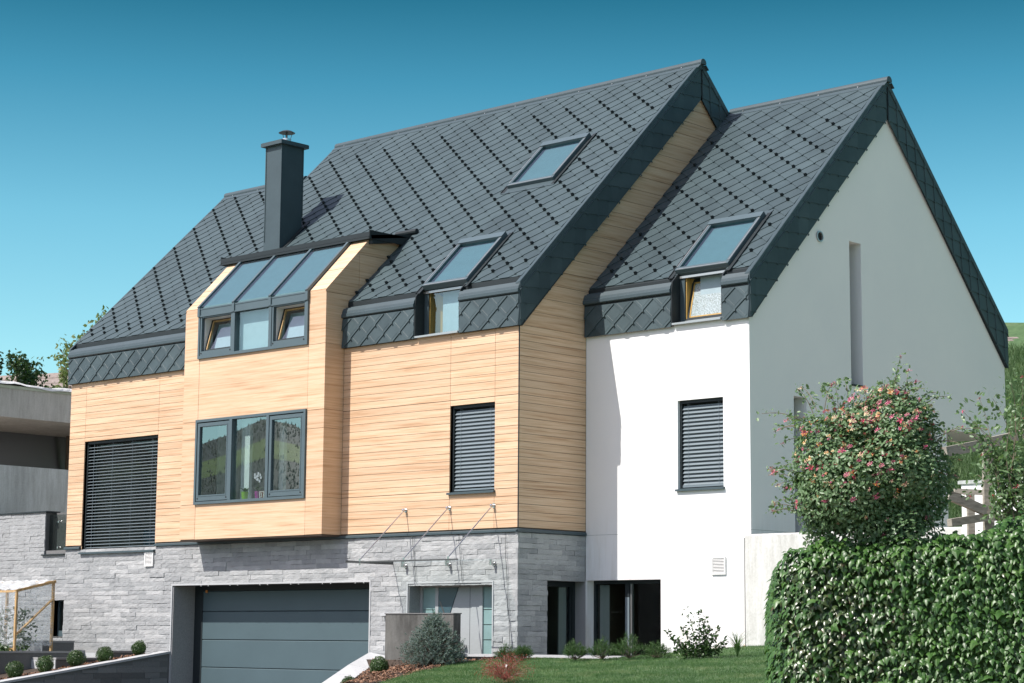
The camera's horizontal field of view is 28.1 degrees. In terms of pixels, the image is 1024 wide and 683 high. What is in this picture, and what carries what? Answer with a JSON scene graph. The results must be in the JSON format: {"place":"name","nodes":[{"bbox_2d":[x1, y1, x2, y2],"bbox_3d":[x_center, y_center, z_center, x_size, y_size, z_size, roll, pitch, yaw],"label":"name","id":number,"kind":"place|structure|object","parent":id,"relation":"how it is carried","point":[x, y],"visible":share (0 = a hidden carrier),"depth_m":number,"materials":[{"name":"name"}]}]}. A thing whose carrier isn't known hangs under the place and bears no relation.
{"place":"outdoors","nodes":[
{"label":"outdoors","id":0,"kind":"place"},
{"bbox_2d":[0,654,135,679],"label":"planting bed","id":1,"kind":"object","parent":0,"point":[31,670],"visible":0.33,"depth_m":46.13,"materials":[{"name":"brown wood"}]},
{"bbox_2d":[5,660,23,677],"bbox_3d":[-10.846,7.166,44.625,0.420,0.419,0.436,-7,-11,42],"label":"box bush","id":2,"kind":"object","parent":1,"relation":"on","point":[15,669],"visible":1,"depth_m":44.52,"materials":[{"name":"green plant"}]},
{"bbox_2d":[1,640,74,650],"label":"planter wall","id":3,"kind":"structure","parent":1,"relation":"on","point":[61,646],"depth_m":48.86,"materials":[{"name":"concrete"}]},
{"bbox_2d":[0,651,84,673],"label":"planter wall","id":4,"kind":"structure","parent":1,"relation":"on","point":[24,658],"depth_m":46.73,"materials":[{"name":"concrete"}]},
{"bbox_2d":[0,642,12,650],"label":"bed plant","id":5,"kind":"object","parent":4,"relation":"in","point":[5,648],"visible":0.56,"depth_m":46.90,"materials":[{"name":"green plant"}]},
{"bbox_2d":[0,579,56,650],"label":"greenhouse","id":6,"kind":"object","parent":4,"relation":"on","point":[6,587],"visible":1,"depth_m":47.85,"materials":[{"name":"plastic"}]},
{"bbox_2d":[35,655,53,672],"bbox_3d":[-10.314,7.146,45.194,0.407,0.457,0.404,-7,-11,42],"label":"box bush","id":7,"kind":"object","parent":1,"relation":"on","point":[45,664],"visible":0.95,"depth_m":45.10,"materials":[{"name":"green plant"}]},
{"bbox_2d":[31,657,97,668],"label":"planter wall","id":8,"kind":"structure","parent":1,"relation":"on","point":[59,662],"depth_m":46.44,"materials":[{"name":"concrete"}]},
{"bbox_2d":[0,607,17,645],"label":"tomato plant","id":9,"kind":"object","parent":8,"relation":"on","point":[3,632],"visible":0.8,"depth_m":48.38,"materials":[{"name":"green plant"}]},
{"bbox_2d":[9,606,42,650],"bbox_3d":[-11.491,6.802,47.900,0.798,1.203,0.762,-1,-8,7],"label":"tomato plant","id":10,"kind":"object","parent":8,"relation":"on","point":[22,645],"visible":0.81,"depth_m":47.89,"materials":[{"name":"green plant"}]},
{"bbox_2d":[66,650,86,666],"bbox_3d":[-9.760,7.095,45.806,0.413,0.412,0.438,-7,-11,42],"label":"box bush","id":11,"kind":"object","parent":1,"relation":"on","point":[74,658],"visible":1,"depth_m":45.70,"materials":[{"name":"green plant"}]},
{"bbox_2d":[71,650,132,657],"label":"planter wall","id":12,"kind":"structure","parent":1,"relation":"on","point":[92,653],"depth_m":47.63,"materials":[{"name":"concrete"}]},
{"bbox_2d":[95,646,114,661],"bbox_3d":[-9.237,7.103,46.381,0.436,0.399,0.395,-2,-8,13],"label":"box bush","id":13,"kind":"object","parent":1,"relation":"on","point":[105,653],"visible":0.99,"depth_m":46.28,"materials":[{"name":"green plant"}]},
{"bbox_2d":[131,640,145,655],"bbox_3d":[-8.580,7.054,47.097,0.379,0.397,0.352,-2,-9,15],"label":"box bush","id":14,"kind":"object","parent":1,"relation":"on","point":[138,647],"visible":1,"depth_m":46.99,"materials":[{"name":"green plant"}]},
{"bbox_2d":[259,491,263,497],"bbox_3d":[-5.460,3.372,44.956,0.190,0.170,0.129,-7,-11,42],"label":"tin","id":15,"kind":"object","parent":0,"point":[261,494],"visible":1,"depth_m":44.91,"materials":[{"name":"white metal"}]},
{"bbox_2d":[342,657,564,682],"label":"bark bed","id":16,"kind":"object","parent":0,"point":[394,662],"visible":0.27,"depth_m":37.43,"materials":[{"name":"brown wood"}]},
{"bbox_2d":[340,675,354,682],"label":"box bush","id":17,"kind":"object","parent":16,"relation":"on","point":[347,678],"visible":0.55,"depth_m":36.29,"materials":[{"name":"green plant"}]},
{"bbox_2d":[369,656,388,672],"bbox_3d":[-2.441,5.975,37.506,0.418,0.438,0.420,-7,-11,42],"label":"box bush","id":18,"kind":"object","parent":16,"relation":"on","point":[379,663],"visible":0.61,"depth_m":37.40,"materials":[{"name":"green plant"}]},
{"bbox_2d":[395,609,469,666],"bbox_3d":[-1.415,5.477,37.492,1.341,1.154,1.406,-7,-11,42],"label":"blue spruce","id":19,"kind":"object","parent":16,"relation":"on","point":[421,646],"visible":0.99,"depth_m":37.30,"materials":[{"name":"green plant"}]},
{"bbox_2d":[0,0,1023,375],"label":"sky","id":20,"kind":"structure","parent":0,"point":[124,124],"materials":[{"name":"blue"}]},
{"bbox_2d":[380,646,765,682],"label":"lawn","id":21,"kind":"structure","parent":0,"point":[658,661],"depth_m":33.91,"materials":[{"name":"green plant"}]},
{"bbox_2d":[474,647,534,682],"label":"red maple","id":22,"kind":"object","parent":21,"relation":"on","point":[504,674],"visible":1,"depth_m":31.47,"materials":[{"name":"brown plant"}]},
{"bbox_2d":[492,642,518,660],"bbox_3d":[-0.095,5.574,36.820,0.530,0.397,0.541,-7,-11,42],"label":"mountain pine","id":23,"kind":"object","parent":21,"relation":"on","point":[504,652],"visible":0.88,"depth_m":36.77,"materials":[{"name":"green plant"}]},
{"bbox_2d":[515,644,535,658],"bbox_3d":[0.203,5.629,37.089,0.468,0.323,0.483,-7,-11,42],"label":"mountain pine","id":24,"kind":"object","parent":21,"relation":"on","point":[522,651],"visible":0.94,"depth_m":37.06,"materials":[{"name":"green plant"}]},
{"bbox_2d":[562,638,588,659],"bbox_3d":[1.125,5.488,36.559,0.555,0.408,0.576,4,-9,-22],"label":"mountain pine","id":25,"kind":"object","parent":21,"relation":"on","point":[582,651],"visible":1,"depth_m":36.48,"materials":[{"name":"green plant"}]},
{"bbox_2d":[587,633,616,658],"bbox_3d":[1.619,5.413,36.358,0.659,0.468,0.599,-7,-11,42],"label":"mountain pine","id":26,"kind":"object","parent":21,"relation":"on","point":[605,647],"visible":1,"depth_m":36.29,"materials":[{"name":"green plant"}]},
{"bbox_2d":[613,631,645,657],"bbox_3d":[2.062,5.337,36.079,0.622,0.504,0.678,-7,-11,42],"label":"mountain pine","id":27,"kind":"object","parent":21,"relation":"on","point":[626,649],"visible":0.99,"depth_m":36.04,"materials":[{"name":"green plant"}]},
{"bbox_2d":[641,638,671,657],"bbox_3d":[2.555,5.401,35.976,0.614,0.370,0.596,-1,-8,11],"label":"mountain pine","id":28,"kind":"object","parent":21,"relation":"on","point":[656,652],"visible":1,"depth_m":35.88,"materials":[{"name":"green plant"}]},
{"bbox_2d":[664,606,728,658],"bbox_3d":[3.202,5.106,35.672,1.156,0.957,0.442,1,-8,-6],"label":"evergreen shrub","id":29,"kind":"object","parent":21,"relation":"on","point":[702,648],"visible":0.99,"depth_m":35.61,"materials":[{"name":"green plant"}]},
{"bbox_2d":[719,628,755,655],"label":"ornamental grass","id":30,"kind":"object","parent":21,"relation":"on","point":[737,645],"depth_m":35.55,"materials":[{"name":"plant"}]},
{"bbox_2d":[976,323,1023,461],"bbox_3d":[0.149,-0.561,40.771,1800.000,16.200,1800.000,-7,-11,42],"label":"ground","id":31,"kind":"structure","parent":0,"point":[1015,329],"depth_m":87.17,"materials":[{"name":"green plant"}]},
{"bbox_2d":[0,348,57,387],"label":"broadleaf tree","id":32,"kind":"object","parent":31,"relation":"on","point":[22,369],"visible":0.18,"depth_m":69.03,"materials":[{"name":"green plant"}]},
{"bbox_2d":[0,380,71,513],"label":"concrete building","id":33,"kind":"structure","parent":31,"relation":"on","point":[34,426],"depth_m":54.91,"materials":[{"name":"grey concrete"}]},
{"bbox_2d":[0,373,71,387],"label":"tiled house","id":34,"kind":"structure","parent":31,"relation":"on","point":[53,379],"depth_m":79.67,"materials":[{"name":"paint"}]},
{"bbox_2d":[52,366,71,388],"bbox_3d":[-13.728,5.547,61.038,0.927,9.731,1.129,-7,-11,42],"label":"broadleaf tree","id":35,"kind":"object","parent":31,"relation":"on","point":[64,380],"visible":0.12,"depth_m":61.67,"materials":[{"name":"green plant"}]},
{"bbox_2d":[47,305,108,469],"bbox_3d":[-12.428,4.482,58.513,2.580,11.125,1.567,-3,-9,21],"label":"cherry tree","id":36,"kind":"object","parent":31,"relation":"on","point":[65,359],"visible":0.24,"depth_m":59.02,"materials":[{"name":"green plant"}]},
{"bbox_2d":[0,651,169,682],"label":"ramp wall","id":37,"kind":"structure","parent":31,"relation":"on","point":[149,668],"depth_m":45.98,"materials":[{"name":"concrete"}]},
{"bbox_2d":[322,652,384,682],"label":"ramp wall","id":38,"kind":"structure","parent":31,"relation":"on","point":[355,668],"depth_m":40.51,"materials":[{"name":"concrete"}]},
{"bbox_2d":[384,613,461,659],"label":"concrete wall","id":39,"kind":"structure","parent":31,"relation":"on","point":[398,626],"depth_m":40.31,"materials":[{"name":"concrete"}]},
{"bbox_2d":[0,59,1008,682],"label":"house","id":40,"kind":"structure","parent":31,"relation":"on","point":[516,373],"depth_m":43.62,"materials":[{"name":"brown"}]},
{"bbox_2d":[53,600,63,636],"bbox_3d":[-11.089,6.806,50.353,0.470,0.923,0.200,-7,-11,42],"label":"narrow window","id":41,"kind":"structure","parent":40,"relation":"in","point":[59,633],"depth_m":50.51,"materials":[{"name":"glass"}]},
{"bbox_2d":[78,435,157,553],"bbox_3d":[-9.368,3.712,49.195,2.965,2.750,0.340,-7,-11,42],"label":"blind window","id":42,"kind":"structure","parent":40,"relation":"in","point":[126,440],"depth_m":49.44,"materials":[{"name":"grey metal"}]},
{"bbox_2d":[143,530,154,546],"bbox_3d":[-8.743,4.888,50.238,1.000,0.500,0.040,-7,-11,42],"label":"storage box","id":43,"kind":"object","parent":40,"relation":"in","point":[146,539],"visible":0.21,"depth_m":50.41,"materials":[{"name":"plastic"}]},
{"bbox_2d":[240,488,248,498],"bbox_3d":[-5.934,3.390,45.418,0.279,0.260,0.299,-7,-11,42],"label":"flower pot","id":44,"kind":"object","parent":40,"relation":"on","point":[244,494],"visible":0.96,"depth_m":45.36,"materials":[{"name":"green ceramic"}]},
{"bbox_2d":[254,472,262,497],"bbox_3d":[-5.603,3.175,45.129,0.250,0.606,0.238,0,-8,2],"label":"flower pot","id":45,"kind":"object","parent":40,"relation":"on","point":[257,489],"visible":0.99,"depth_m":45.09,"materials":[{"name":"purple"}]},
{"bbox_2d":[193,582,368,682],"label":"garage door","id":46,"kind":"structure","parent":40,"relation":"in","point":[286,633],"depth_m":45.62,"materials":[{"name":"grey metal"}]},
{"bbox_2d":[414,285,462,338],"bbox_3d":[-1.358,-0.607,42.493,1.268,1.143,0.640,-7,-11,42],"label":"window frame","id":47,"kind":"structure","parent":40,"relation":"in","point":[441,314],"depth_m":42.76,"materials":[{"name":"metal"}]},
{"bbox_2d":[420,585,491,653],"bbox_3d":[-1.040,6.039,41.349,2.347,2.285,0.145,-7,-11,42],"label":"front door","id":48,"kind":"structure","parent":40,"relation":"in","point":[472,601],"depth_m":41.28,"materials":[{"name":"white"}]},
{"bbox_2d":[446,402,494,494],"bbox_3d":[-0.733,2.176,41.334,1.313,1.818,0.340,-7,-11,42],"label":"blind window","id":49,"kind":"structure","parent":40,"relation":"in","point":[460,477],"depth_m":41.39,"materials":[{"name":"grey metal"}]},
{"bbox_2d":[547,581,574,654],"bbox_3d":[0.847,6.019,41.128,0.130,2.388,1.158,-7,-11,42],"label":"corner window","id":50,"kind":"structure","parent":40,"relation":"in","point":[561,586],"depth_m":41.45,"materials":[{"name":"black glass"}]},
{"bbox_2d":[594,580,660,655],"bbox_3d":[2.400,5.983,40.866,1.927,2.408,0.154,-7,-11,42],"label":"glass door","id":51,"kind":"structure","parent":40,"relation":"in","point":[629,584],"depth_m":41.40,"materials":[{"name":"grey metal"}]},
{"bbox_2d":[672,266,726,325],"bbox_3d":[3.826,-0.854,40.479,1.220,1.130,0.640,-7,-11,42],"label":"window","id":52,"kind":"structure","parent":40,"relation":"in","point":[700,292],"depth_m":40.65,"materials":[{"name":"glass"}]},
{"bbox_2d":[675,397,724,490],"bbox_3d":[3.748,2.020,39.964,1.180,1.793,0.340,-7,-11,42],"label":"blind window","id":53,"kind":"structure","parent":40,"relation":"in","point":[692,478],"depth_m":40.01,"materials":[{"name":"grey metal"}]},
{"bbox_2d":[744,527,961,645],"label":"garden wall","id":54,"kind":"structure","parent":31,"relation":"on","point":[763,555],"depth_m":38.17,"materials":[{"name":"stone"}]},
{"bbox_2d":[763,511,1023,682],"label":"hedge","id":55,"kind":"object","parent":31,"relation":"on","point":[948,608],"depth_m":16.93,"materials":[{"name":"green leaf"},{"name":"twig"}]},
{"bbox_2d":[756,352,992,562],"bbox_3d":[3.082,1.042,17.521,1.087,1.886,2.002,-34,-35,75],"label":"honeysuckle","id":56,"kind":"object","parent":55,"relation":"on","point":[869,476],"visible":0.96,"depth_m":17.27,"materials":[{"name":"green plant"}]},
{"bbox_2d":[942,429,1023,534],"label":"timber fence","id":57,"kind":"object","parent":31,"relation":"on","point":[971,505],"visible":0.47,"depth_m":20.45,"materials":[{"name":"grey wood"}]},
{"bbox_2d":[955,367,1023,528],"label":"honeysuckle","id":58,"kind":"object","parent":57,"relation":"attached to","point":[1007,481],"visible":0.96,"depth_m":18.89,"materials":[{"name":"green plant"}]},
{"bbox_2d":[947,340,1023,526],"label":"tall grass","id":59,"kind":"structure","parent":31,"relation":"on","point":[964,466],"depth_m":69.77,"materials":[{"name":"green plant"}]},
{"bbox_2d":[958,480,1022,536],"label":"boundary wall","id":60,"kind":"structure","parent":31,"relation":"on","point":[971,484],"depth_m":34.52,"materials":[{"name":"paint"}]},
{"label":"entrance terrace","id":61,"kind":"structure","parent":0,"visible":0},
{"bbox_2d":[460,656,590,659],"bbox_3d":[0.558,6.368,38.301,4.150,0.884,0.260,-7,-11,42],"label":"terrace riser","id":62,"kind":"object","parent":61,"relation":"on","point":[467,657],"visible":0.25,"depth_m":39.27,"materials":[{"name":"concrete"}]},
{"bbox_2d":[463,654,624,658],"bbox_3d":[0.545,5.902,38.350,4.150,0.050,0.310,-7,-11,42],"label":"terrace edge","id":63,"kind":"object","parent":62,"relation":"on","point":[532,656],"visible":0.5,"depth_m":38.05,"materials":[{"name":"concrete"}]}
]}

